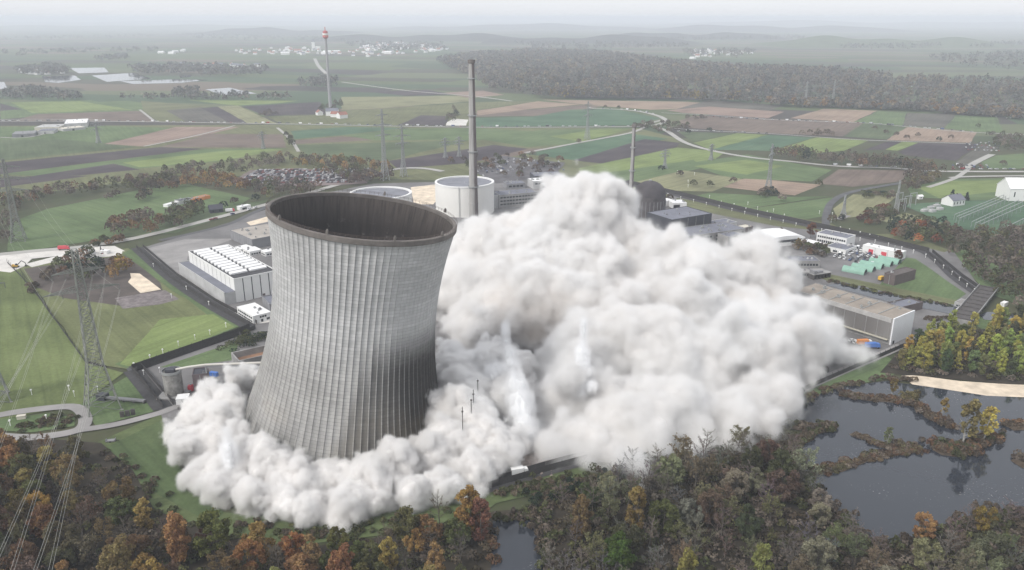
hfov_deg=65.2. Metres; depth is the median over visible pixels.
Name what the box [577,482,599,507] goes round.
tree
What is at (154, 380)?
security fence
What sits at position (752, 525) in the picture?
tree
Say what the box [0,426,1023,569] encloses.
forest floor
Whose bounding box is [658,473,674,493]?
tree
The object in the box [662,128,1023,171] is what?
road
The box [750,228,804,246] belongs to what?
vaulted hall
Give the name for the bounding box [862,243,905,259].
workshop shed
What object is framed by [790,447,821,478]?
tree
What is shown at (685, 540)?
tree
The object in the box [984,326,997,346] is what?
tree
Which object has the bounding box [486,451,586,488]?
security fence
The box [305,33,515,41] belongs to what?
hills
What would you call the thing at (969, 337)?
tree
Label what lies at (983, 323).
field
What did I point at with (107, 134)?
field
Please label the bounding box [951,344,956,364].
tree
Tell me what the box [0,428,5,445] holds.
tree
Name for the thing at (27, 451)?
tree
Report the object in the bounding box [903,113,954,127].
field
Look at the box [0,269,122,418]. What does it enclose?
field
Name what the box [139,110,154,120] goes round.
road
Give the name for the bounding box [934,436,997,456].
islet ground
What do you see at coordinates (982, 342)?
tree
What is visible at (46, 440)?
tree
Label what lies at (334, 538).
tree
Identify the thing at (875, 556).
tree
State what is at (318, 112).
village house
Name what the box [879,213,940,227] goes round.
field
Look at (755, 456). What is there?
tree
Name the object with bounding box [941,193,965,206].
farmhouse
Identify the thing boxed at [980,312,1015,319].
canal water
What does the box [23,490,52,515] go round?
tree
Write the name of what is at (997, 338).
tree
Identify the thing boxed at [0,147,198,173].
field
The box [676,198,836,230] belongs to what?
yard lawn
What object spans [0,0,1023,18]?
sky
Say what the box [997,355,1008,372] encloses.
tree
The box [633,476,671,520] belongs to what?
tree
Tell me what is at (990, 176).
road
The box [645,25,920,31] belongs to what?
hills
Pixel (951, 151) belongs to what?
field
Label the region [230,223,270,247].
storage hall
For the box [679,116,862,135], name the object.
field
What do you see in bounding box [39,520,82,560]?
tree
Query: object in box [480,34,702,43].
hills
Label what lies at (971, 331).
tree
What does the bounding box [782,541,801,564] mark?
tree
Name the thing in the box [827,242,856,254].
canteen
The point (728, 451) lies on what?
tree
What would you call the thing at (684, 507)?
tree
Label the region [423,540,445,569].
tree
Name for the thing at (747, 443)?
tree
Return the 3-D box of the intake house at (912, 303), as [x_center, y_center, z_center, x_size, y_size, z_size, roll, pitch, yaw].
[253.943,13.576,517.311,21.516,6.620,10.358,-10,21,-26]
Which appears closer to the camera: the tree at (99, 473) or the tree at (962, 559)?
the tree at (962, 559)
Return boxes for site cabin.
[235,244,252,251]
[243,246,261,255]
[261,248,271,256]
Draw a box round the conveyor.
[95,392,145,403]
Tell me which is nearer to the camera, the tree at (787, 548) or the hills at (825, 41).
the tree at (787, 548)
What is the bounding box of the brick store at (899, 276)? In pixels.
[883,267,915,285]
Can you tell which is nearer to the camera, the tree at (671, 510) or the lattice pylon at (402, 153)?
the tree at (671, 510)
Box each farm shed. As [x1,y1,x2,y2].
[12,130,36,136]
[34,124,63,130]
[37,128,57,133]
[59,126,85,130]
[64,118,88,126]
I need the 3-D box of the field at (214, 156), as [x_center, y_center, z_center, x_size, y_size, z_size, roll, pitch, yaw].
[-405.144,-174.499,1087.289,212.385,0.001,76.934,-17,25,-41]
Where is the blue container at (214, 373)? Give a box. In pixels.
[209,371,218,376]
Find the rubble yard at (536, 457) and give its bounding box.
[498,451,552,474]
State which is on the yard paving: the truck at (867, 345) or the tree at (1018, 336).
the truck at (867, 345)
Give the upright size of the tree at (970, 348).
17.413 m
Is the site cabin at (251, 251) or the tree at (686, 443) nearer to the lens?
the tree at (686, 443)
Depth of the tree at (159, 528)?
283.55 m
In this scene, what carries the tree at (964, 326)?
on the forest floor at (963, 376)
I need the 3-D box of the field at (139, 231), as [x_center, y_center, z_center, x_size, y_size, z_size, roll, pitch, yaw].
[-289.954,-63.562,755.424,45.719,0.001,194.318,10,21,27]
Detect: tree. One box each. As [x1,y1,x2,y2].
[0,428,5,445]
[0,433,19,461]
[0,444,20,475]
[0,499,32,537]
[0,505,14,534]
[0,532,5,556]
[0,533,13,561]
[0,538,39,569]
[2,452,35,485]
[4,487,35,516]
[7,519,30,548]
[11,555,46,569]
[13,435,34,462]
[13,468,37,492]
[15,431,39,469]
[19,479,46,502]
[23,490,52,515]
[26,503,58,537]
[36,445,56,474]
[37,431,55,458]
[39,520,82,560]
[42,547,76,569]
[49,452,83,490]
[51,465,76,500]
[54,559,76,569]
[56,442,77,462]
[57,489,83,519]
[62,435,85,459]
[62,499,94,535]
[70,495,102,522]
[74,533,97,562]
[88,470,117,499]
[90,467,107,486]
[91,516,114,545]
[96,533,135,569]
[99,537,126,561]
[101,476,135,509]
[103,495,137,524]
[113,516,135,535]
[118,534,152,561]
[128,552,167,569]
[133,497,154,530]
[149,518,168,539]
[159,524,191,550]
[161,558,180,569]
[163,510,191,562]
[193,507,231,560]
[193,526,216,544]
[205,545,226,569]
[220,556,255,569]
[225,539,246,560]
[230,538,266,569]
[239,521,275,560]
[262,542,287,567]
[269,566,280,569]
[277,531,306,559]
[283,552,316,569]
[301,533,321,569]
[319,541,342,569]
[325,542,354,569]
[326,526,349,549]
[347,540,364,564]
[351,562,368,569]
[354,539,381,569]
[374,561,388,569]
[376,520,395,546]
[378,536,398,569]
[392,505,419,539]
[394,540,415,565]
[402,528,425,553]
[415,513,442,541]
[418,525,443,549]
[422,538,434,560]
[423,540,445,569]
[423,564,435,569]
[429,489,448,522]
[444,517,470,545]
[449,533,469,563]
[453,484,479,537]
[454,564,466,569]
[468,496,490,541]
[539,542,562,567]
[543,547,580,569]
[553,481,571,507]
[563,500,577,525]
[567,518,582,548]
[568,546,592,569]
[569,493,594,542]
[576,530,608,567]
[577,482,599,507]
[581,475,605,510]
[590,547,618,569]
[597,470,620,495]
[597,476,621,510]
[597,492,620,524]
[601,530,636,569]
[608,458,626,479]
[610,521,643,553]
[617,477,641,505]
[621,446,642,472]
[622,471,640,501]
[625,485,646,529]
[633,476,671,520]
[636,459,667,489]
[641,544,669,569]
[642,515,659,545]
[645,442,667,465]
[646,498,680,532]
[646,542,666,562]
[650,453,686,487]
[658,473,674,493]
[667,432,693,459]
[669,487,686,504]
[670,539,698,563]
[671,519,690,542]
[672,446,692,474]
[677,498,706,525]
[677,547,698,569]
[678,536,697,556]
[680,516,717,552]
[685,453,711,488]
[688,453,707,478]
[692,436,714,471]
[693,480,715,504]
[695,488,724,526]
[697,426,715,456]
[697,454,721,483]
[708,502,734,537]
[713,444,728,473]
[714,483,734,510]
[717,495,742,520]
[719,531,734,558]
[720,467,738,483]
[720,467,749,503]
[723,438,735,462]
[729,424,749,449]
[730,426,755,453]
[735,503,764,538]
[739,444,762,471]
[739,467,766,494]
[739,535,761,563]
[741,459,755,476]
[751,543,774,569]
[756,438,779,464]
[758,478,774,511]
[760,489,785,523]
[766,468,801,504]
[767,447,798,483]
[775,531,803,556]
[779,424,793,440]
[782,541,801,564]
[788,438,806,462]
[788,553,816,569]
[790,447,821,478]
[794,387,808,407]
[795,238,801,249]
[797,512,825,540]
[798,464,812,481]
[799,535,838,569]
[806,222,818,237]
[807,501,831,527]
[808,471,825,492]
[808,487,833,512]
[821,537,838,565]
[822,522,851,546]
[838,506,867,545]
[844,530,869,564]
[856,214,864,219]
[858,542,890,569]
[867,527,895,560]
[875,564,898,569]
[884,427,893,443]
[890,378,898,392]
[894,250,902,258]
[898,349,908,366]
[903,334,914,350]
[904,344,914,365]
[912,346,924,366]
[912,511,937,538]
[912,537,944,569]
[913,328,924,345]
[916,336,923,355]
[920,342,934,369]
[922,323,930,341]
[922,553,946,569]
[923,529,965,569]
[924,329,937,345]
[929,346,938,367]
[930,318,935,339]
[936,329,941,343]
[936,329,945,355]
[938,341,954,369]
[939,320,946,329]
[940,398,949,412]
[941,348,953,373]
[942,326,954,341]
[942,517,964,544]
[946,531,971,560]
[946,548,977,569]
[947,309,957,327]
[951,320,960,339]
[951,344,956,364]
[951,350,962,369]
[953,341,961,357]
[954,503,978,530]
[955,330,967,351]
[955,542,988,569]
[958,323,970,343]
[959,399,984,441]
[964,338,976,359]
[966,336,974,351]
[966,340,980,363]
[967,312,979,335]
[968,349,981,371]
[969,530,1015,568]
[972,505,998,530]
[976,334,986,355]
[977,353,989,375]
[978,508,1000,529]
[980,322,992,348]
[980,406,999,438]
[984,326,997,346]
[986,556,1007,569]
[988,333,1003,360]
[989,303,1004,328]
[996,347,1008,366]
[996,495,1022,521]
[997,341,1009,354]
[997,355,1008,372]
[999,326,1008,346]
[1000,307,1010,328]
[1002,336,1014,354]
[1002,532,1020,553]
[1003,542,1023,569]
[1005,356,1018,376]
[1007,328,1015,344]
[1008,315,1021,327]
[1009,320,1020,336]
[1011,340,1022,355]
[1012,304,1023,323]
[1013,345,1023,374]
[1014,334,1023,346]
[1019,314,1023,331]
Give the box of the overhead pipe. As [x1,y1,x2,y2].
[175,362,259,391]
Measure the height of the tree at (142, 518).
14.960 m
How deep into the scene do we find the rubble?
341.79 m
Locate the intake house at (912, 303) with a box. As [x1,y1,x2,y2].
[887,297,922,310]
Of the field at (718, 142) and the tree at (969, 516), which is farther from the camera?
the field at (718, 142)
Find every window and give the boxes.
[752,236,765,241]
[772,239,796,243]
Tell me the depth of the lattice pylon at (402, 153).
943.43 m
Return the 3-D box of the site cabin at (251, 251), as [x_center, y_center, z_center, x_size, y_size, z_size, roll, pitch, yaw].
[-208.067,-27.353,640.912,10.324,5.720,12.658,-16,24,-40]
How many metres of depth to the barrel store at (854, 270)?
591.62 m
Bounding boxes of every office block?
[237,302,270,323]
[816,229,855,244]
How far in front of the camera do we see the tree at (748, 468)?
321.51 m
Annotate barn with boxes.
[208,204,222,212]
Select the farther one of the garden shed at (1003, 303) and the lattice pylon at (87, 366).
the garden shed at (1003, 303)
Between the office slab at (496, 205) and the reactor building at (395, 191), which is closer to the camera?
the reactor building at (395, 191)
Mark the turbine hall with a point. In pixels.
(673, 218)
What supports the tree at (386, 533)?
on the forest floor at (94, 448)
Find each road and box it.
[0,167,443,254]
[0,404,92,440]
[79,404,183,431]
[103,121,631,127]
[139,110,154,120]
[146,125,233,145]
[159,206,265,240]
[160,262,255,338]
[277,128,299,151]
[314,58,326,73]
[344,82,509,100]
[524,127,645,152]
[593,108,666,125]
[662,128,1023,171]
[674,113,1023,134]
[675,128,970,143]
[794,344,903,395]
[822,182,902,224]
[926,169,970,187]
[929,251,975,287]
[949,175,1023,177]
[963,154,994,167]
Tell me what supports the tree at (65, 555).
on the forest floor at (94, 448)
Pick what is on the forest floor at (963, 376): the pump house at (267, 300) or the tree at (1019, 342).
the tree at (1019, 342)
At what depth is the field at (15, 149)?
1163.32 m
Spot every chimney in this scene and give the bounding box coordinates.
[467,59,478,220]
[627,124,636,215]
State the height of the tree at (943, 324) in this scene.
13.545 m
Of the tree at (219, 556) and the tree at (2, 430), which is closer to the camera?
the tree at (219, 556)
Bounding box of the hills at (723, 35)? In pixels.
[619,32,789,38]
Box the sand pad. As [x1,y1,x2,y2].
[128,273,160,292]
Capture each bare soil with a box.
[24,256,161,305]
[115,290,177,308]
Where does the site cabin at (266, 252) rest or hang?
on the yard paving
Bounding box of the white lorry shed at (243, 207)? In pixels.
[237,204,250,209]
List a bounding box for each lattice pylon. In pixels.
[0,158,29,242]
[0,282,12,402]
[43,248,123,416]
[88,121,103,142]
[257,131,266,148]
[374,109,391,180]
[393,124,408,176]
[440,137,449,157]
[456,136,464,156]
[583,101,592,139]
[661,149,669,168]
[708,144,714,159]
[765,144,774,188]
[802,81,808,106]
[829,80,835,106]
[840,195,846,214]
[893,180,900,210]
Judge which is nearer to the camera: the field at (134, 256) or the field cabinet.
the field cabinet
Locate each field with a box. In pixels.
[0,100,138,118]
[0,103,18,110]
[0,125,679,196]
[0,126,168,149]
[0,140,133,160]
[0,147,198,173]
[0,175,84,187]
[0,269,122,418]
[0,413,74,431]
[6,148,285,175]
[7,184,249,250]
[11,101,130,112]
[11,111,155,121]
[20,248,206,368]
[35,164,138,175]
[80,377,157,424]
[89,101,142,109]
[98,415,586,543]
[100,198,275,237]
[106,127,236,146]
[107,421,223,518]
[115,249,237,367]
[120,314,233,365]
[123,149,281,166]
[141,101,209,121]
[162,134,285,147]
[167,107,228,122]
[190,100,291,104]
[202,107,243,122]
[219,106,274,122]
[242,102,325,115]
[269,115,340,124]
[291,127,396,138]
[295,136,369,143]
[297,140,467,160]
[341,96,468,109]
[341,101,530,125]
[345,128,529,139]
[371,89,451,95]
[389,145,526,167]
[400,115,447,125]
[446,119,467,125]
[447,91,501,97]
[476,109,658,126]
[477,101,579,115]
[478,148,553,160]
[483,105,601,115]
[483,128,629,146]
[527,134,667,159]
[549,100,697,109]
[550,129,628,140]
[575,139,678,162]
[579,148,722,175]
[583,160,698,183]
[637,170,740,191]
[668,107,782,117]
[674,100,783,110]
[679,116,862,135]
[679,132,733,141]
[689,154,830,181]
[694,133,764,148]
[696,160,781,174]
[697,193,827,207]
[715,135,812,150]
[725,179,819,194]
[752,197,832,218]
[778,137,866,153]
[793,109,874,121]
[804,356,893,395]
[817,169,906,186]
[833,194,893,217]
[845,123,904,138]
[854,111,905,125]
[865,142,899,149]
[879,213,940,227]
[886,142,915,150]
[887,127,975,142]
[899,143,978,160]
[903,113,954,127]
[903,200,1023,234]
[907,178,1003,199]
[920,180,1000,197]
[945,115,1001,131]
[951,250,1023,304]
[956,145,996,168]
[972,316,1010,328]
[982,153,1023,168]
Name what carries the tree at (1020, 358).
on the forest floor at (963, 376)
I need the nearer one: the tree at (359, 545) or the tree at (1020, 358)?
the tree at (359, 545)
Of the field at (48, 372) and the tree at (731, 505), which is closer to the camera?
the tree at (731, 505)
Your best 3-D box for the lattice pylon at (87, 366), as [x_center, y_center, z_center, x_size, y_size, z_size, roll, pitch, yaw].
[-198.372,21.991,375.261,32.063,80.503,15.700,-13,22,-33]
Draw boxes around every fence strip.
[123,369,171,410]
[129,329,254,368]
[131,247,255,326]
[485,460,588,492]
[623,183,972,292]
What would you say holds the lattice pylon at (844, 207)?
on the field at (856, 204)
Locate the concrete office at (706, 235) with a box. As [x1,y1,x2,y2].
[653,222,745,249]
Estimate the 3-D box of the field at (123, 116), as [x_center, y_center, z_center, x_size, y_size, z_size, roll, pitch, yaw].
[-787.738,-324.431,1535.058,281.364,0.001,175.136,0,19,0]
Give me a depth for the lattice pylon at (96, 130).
1200.60 m
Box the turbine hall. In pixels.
[646,206,711,230]
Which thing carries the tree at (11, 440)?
on the forest floor at (94, 448)
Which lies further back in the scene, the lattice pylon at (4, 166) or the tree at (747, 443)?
the lattice pylon at (4, 166)
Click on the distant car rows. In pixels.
(310, 175)
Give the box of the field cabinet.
[16,414,25,419]
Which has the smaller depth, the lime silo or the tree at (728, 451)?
the tree at (728, 451)
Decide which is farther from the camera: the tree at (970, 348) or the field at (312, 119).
the field at (312, 119)
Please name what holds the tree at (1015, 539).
on the forest floor at (94, 448)
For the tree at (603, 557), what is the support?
on the forest floor at (94, 448)
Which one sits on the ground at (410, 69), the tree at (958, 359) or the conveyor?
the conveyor
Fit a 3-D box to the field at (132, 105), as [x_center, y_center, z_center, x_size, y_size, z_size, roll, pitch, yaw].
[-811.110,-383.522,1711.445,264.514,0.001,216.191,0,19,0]
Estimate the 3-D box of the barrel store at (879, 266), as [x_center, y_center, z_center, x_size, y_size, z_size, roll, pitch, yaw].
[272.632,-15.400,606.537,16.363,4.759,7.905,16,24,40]
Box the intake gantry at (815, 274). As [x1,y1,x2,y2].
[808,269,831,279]
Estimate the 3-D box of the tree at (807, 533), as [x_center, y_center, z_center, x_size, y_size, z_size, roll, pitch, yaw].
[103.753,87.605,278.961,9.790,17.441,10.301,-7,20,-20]
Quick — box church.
[311,39,320,48]
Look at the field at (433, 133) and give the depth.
1302.81 m
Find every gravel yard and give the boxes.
[0,246,123,271]
[27,251,121,266]
[145,238,231,276]
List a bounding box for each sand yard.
[246,217,267,225]
[411,185,435,203]
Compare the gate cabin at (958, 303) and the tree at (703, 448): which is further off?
the gate cabin at (958, 303)
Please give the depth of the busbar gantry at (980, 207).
774.01 m
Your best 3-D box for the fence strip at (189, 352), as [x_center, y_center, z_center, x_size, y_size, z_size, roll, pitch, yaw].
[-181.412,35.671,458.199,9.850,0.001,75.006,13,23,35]
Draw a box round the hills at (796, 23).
[655,20,1023,26]
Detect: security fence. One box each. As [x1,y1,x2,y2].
[131,363,173,406]
[132,324,255,370]
[136,244,256,323]
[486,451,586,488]
[624,179,855,233]
[794,343,904,393]
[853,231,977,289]
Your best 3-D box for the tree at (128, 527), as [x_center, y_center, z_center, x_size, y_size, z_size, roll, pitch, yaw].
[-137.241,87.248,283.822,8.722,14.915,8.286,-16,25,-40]
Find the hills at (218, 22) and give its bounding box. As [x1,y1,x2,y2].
[0,20,436,23]
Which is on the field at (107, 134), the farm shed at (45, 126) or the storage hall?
the farm shed at (45, 126)
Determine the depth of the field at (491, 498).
305.90 m
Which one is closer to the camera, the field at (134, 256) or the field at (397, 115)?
the field at (134, 256)
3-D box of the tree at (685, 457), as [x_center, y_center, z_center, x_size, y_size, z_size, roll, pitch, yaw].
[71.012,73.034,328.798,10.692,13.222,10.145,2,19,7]
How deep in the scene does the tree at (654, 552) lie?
274.47 m
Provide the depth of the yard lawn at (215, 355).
443.77 m
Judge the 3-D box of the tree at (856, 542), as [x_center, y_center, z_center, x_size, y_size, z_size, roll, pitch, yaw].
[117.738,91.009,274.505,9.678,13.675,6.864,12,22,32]
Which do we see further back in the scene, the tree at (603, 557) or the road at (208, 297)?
the road at (208, 297)
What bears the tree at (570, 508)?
on the forest floor at (94, 448)
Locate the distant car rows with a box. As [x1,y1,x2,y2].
[233,168,368,183]
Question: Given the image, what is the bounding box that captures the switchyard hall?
[995,177,1023,200]
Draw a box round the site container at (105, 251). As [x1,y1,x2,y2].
[99,249,110,253]
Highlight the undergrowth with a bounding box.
[0,326,1023,569]
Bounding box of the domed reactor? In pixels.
[632,180,665,218]
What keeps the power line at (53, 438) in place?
hanging from the lattice pylon at (87, 366)
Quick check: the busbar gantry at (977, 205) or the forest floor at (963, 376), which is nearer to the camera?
the forest floor at (963, 376)
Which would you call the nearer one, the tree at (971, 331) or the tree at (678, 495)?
the tree at (678, 495)
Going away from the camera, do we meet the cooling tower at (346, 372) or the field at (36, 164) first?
the cooling tower at (346, 372)
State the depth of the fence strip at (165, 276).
555.37 m
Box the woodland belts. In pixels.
[0,99,1023,568]
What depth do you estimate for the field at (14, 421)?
372.89 m
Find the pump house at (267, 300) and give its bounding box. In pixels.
[262,294,271,310]
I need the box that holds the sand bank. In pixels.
[907,375,1023,396]
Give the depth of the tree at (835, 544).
269.88 m
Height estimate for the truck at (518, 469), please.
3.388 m
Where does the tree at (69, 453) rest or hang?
on the forest floor at (94, 448)
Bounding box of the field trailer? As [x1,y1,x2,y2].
[105,437,115,442]
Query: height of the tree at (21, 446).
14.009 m
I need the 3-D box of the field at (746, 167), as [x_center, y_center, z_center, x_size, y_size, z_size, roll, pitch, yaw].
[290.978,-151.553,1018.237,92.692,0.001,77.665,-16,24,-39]
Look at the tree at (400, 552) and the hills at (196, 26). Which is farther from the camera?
the hills at (196, 26)
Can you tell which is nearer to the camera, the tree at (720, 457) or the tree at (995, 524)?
the tree at (995, 524)
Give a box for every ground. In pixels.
[0,19,1023,547]
[790,425,836,433]
[811,449,922,474]
[842,395,956,429]
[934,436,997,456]
[1009,425,1023,430]
[1011,459,1023,467]
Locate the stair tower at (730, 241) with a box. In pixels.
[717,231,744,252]
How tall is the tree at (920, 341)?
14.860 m
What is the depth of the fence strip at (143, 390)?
406.26 m
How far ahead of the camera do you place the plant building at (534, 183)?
883.88 m
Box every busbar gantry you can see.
[954,195,1003,217]
[956,196,1005,219]
[958,198,1008,223]
[971,200,1018,224]
[974,201,1022,227]
[982,205,1023,224]
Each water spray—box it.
[223,442,235,476]
[489,330,536,446]
[575,321,594,397]
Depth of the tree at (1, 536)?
275.79 m
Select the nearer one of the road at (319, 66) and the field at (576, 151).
the field at (576, 151)
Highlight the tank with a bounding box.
[187,383,193,391]
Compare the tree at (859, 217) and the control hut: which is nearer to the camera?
the control hut
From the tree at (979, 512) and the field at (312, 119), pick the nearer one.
the tree at (979, 512)
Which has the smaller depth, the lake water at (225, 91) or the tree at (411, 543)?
the tree at (411, 543)
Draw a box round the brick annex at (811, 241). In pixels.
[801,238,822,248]
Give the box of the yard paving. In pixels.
[143,179,976,517]
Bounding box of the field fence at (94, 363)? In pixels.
[6,259,106,367]
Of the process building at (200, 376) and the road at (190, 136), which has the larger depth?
the road at (190, 136)
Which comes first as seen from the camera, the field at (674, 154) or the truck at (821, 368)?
the truck at (821, 368)
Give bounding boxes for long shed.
[163,201,178,206]
[174,197,192,204]
[191,194,209,199]
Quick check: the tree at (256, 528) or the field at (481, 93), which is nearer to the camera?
the tree at (256, 528)
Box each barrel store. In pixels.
[842,265,866,274]
[851,262,875,272]
[859,260,883,269]
[869,257,893,266]
[878,255,901,264]
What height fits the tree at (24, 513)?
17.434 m
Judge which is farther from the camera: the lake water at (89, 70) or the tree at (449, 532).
the lake water at (89, 70)
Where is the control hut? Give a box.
[175,393,189,404]
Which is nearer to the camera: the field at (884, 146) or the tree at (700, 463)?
the tree at (700, 463)
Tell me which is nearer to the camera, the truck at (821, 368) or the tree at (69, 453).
the tree at (69, 453)
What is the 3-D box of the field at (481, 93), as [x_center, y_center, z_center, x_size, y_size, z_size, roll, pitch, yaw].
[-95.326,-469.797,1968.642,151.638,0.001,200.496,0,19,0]
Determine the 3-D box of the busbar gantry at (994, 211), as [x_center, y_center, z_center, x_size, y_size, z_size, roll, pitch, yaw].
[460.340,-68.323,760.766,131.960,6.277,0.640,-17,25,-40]
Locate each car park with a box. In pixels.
[231,168,366,185]
[477,156,564,182]
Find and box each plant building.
[503,180,524,188]
[528,177,548,188]
[530,171,562,181]
[540,181,571,190]
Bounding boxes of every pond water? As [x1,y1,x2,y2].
[491,518,542,569]
[791,381,1023,543]
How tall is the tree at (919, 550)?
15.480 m
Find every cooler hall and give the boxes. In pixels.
[178,244,272,304]
[793,283,914,344]
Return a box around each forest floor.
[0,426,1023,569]
[880,328,1023,384]
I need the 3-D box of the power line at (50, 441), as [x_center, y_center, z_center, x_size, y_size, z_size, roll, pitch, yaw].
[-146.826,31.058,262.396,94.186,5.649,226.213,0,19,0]
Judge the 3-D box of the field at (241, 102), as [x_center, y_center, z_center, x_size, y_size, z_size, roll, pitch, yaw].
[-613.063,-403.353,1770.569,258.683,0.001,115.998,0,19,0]
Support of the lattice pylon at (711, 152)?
on the field at (789, 171)
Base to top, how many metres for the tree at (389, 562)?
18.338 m
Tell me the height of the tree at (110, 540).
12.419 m
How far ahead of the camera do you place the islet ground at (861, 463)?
338.19 m
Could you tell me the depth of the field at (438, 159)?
1080.22 m
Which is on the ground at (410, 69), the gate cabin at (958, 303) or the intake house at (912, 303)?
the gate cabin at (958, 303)
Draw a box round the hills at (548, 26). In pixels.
[377,23,649,29]
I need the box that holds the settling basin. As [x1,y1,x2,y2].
[231,345,264,370]
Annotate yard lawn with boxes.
[162,342,237,366]
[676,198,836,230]
[822,275,956,304]
[876,233,946,251]
[880,258,965,299]
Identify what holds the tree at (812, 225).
on the yard paving
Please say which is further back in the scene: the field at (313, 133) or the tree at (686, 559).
the field at (313, 133)
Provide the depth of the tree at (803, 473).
320.50 m
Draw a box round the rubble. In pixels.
[517,452,552,475]
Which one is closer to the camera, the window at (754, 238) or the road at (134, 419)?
the road at (134, 419)
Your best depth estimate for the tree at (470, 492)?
284.35 m
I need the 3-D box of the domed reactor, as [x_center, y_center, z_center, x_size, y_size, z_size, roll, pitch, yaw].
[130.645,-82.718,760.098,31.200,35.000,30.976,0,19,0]
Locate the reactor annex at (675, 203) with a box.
[668,199,686,207]
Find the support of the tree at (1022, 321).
on the forest floor at (963, 376)
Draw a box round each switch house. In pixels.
[784,255,819,268]
[790,267,824,276]
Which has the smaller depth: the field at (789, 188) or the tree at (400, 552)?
the tree at (400, 552)
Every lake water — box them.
[0,82,6,88]
[42,75,80,82]
[70,68,107,72]
[92,73,151,81]
[121,79,201,83]
[206,88,256,94]
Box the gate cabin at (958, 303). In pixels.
[954,298,964,306]
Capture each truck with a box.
[57,245,69,249]
[225,208,234,211]
[510,465,527,474]
[817,365,828,372]
[856,339,871,345]
[864,342,880,348]
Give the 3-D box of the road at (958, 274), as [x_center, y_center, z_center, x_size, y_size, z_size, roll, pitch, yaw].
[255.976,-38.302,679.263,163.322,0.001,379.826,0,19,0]
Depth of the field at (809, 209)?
791.80 m
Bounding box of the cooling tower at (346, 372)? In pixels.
[240,187,457,469]
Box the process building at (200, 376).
[192,367,209,393]
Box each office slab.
[494,188,537,208]
[494,192,499,208]
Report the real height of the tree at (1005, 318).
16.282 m
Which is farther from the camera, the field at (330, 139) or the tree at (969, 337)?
the field at (330, 139)
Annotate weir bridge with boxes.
[952,283,998,325]
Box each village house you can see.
[315,110,322,115]
[325,108,338,115]
[330,111,338,116]
[336,111,347,118]
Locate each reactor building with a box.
[349,186,411,201]
[435,176,493,217]
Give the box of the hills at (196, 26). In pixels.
[0,24,321,28]
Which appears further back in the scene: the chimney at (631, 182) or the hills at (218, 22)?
the hills at (218, 22)
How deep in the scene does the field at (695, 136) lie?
1280.05 m
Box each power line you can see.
[0,281,52,441]
[0,288,51,447]
[0,292,102,555]
[0,299,99,548]
[11,279,91,567]
[14,278,92,568]
[34,293,118,567]
[37,292,119,567]
[48,275,104,569]
[52,274,105,568]
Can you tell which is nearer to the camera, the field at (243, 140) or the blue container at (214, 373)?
the blue container at (214, 373)
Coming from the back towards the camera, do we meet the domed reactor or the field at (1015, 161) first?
the field at (1015, 161)
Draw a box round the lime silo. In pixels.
[156,366,190,400]
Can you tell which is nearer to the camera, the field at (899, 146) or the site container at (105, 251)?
the site container at (105, 251)
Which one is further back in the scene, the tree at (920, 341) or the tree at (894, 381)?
the tree at (920, 341)
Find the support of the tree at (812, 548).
on the forest floor at (94, 448)
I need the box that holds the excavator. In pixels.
[12,260,26,267]
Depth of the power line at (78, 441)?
224.12 m
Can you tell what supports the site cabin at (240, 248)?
on the yard paving
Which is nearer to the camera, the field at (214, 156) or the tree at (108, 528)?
the tree at (108, 528)
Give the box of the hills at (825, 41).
[750,35,1023,47]
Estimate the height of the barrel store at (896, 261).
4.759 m
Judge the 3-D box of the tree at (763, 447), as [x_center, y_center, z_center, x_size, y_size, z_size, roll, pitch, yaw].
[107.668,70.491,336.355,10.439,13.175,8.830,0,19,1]
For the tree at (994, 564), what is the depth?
261.08 m
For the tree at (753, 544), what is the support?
on the forest floor at (94, 448)
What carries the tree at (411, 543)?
on the forest floor at (94, 448)
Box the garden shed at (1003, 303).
[1000,301,1007,306]
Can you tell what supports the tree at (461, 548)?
on the forest floor at (94, 448)
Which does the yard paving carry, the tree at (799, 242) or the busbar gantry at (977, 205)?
the tree at (799, 242)
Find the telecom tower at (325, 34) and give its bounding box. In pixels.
[322,27,331,107]
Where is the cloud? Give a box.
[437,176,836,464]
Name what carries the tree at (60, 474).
on the forest floor at (94, 448)
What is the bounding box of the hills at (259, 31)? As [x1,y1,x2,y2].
[171,27,365,34]
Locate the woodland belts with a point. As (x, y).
(1002, 253)
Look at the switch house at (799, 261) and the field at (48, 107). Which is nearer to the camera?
the switch house at (799, 261)
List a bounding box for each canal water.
[828,282,957,313]
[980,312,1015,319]
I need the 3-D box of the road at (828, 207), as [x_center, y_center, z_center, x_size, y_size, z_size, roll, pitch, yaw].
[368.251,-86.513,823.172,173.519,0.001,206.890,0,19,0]
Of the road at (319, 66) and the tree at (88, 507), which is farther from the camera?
the road at (319, 66)
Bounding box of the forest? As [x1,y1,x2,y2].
[0,33,1023,117]
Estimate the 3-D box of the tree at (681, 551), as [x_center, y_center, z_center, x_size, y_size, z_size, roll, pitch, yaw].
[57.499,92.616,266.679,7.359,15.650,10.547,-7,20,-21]
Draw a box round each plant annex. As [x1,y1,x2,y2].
[711,218,736,224]
[737,224,752,231]
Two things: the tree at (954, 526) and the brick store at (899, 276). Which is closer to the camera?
the tree at (954, 526)
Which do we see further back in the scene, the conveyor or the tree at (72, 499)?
the conveyor
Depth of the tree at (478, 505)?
283.78 m
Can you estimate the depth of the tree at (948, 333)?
455.05 m

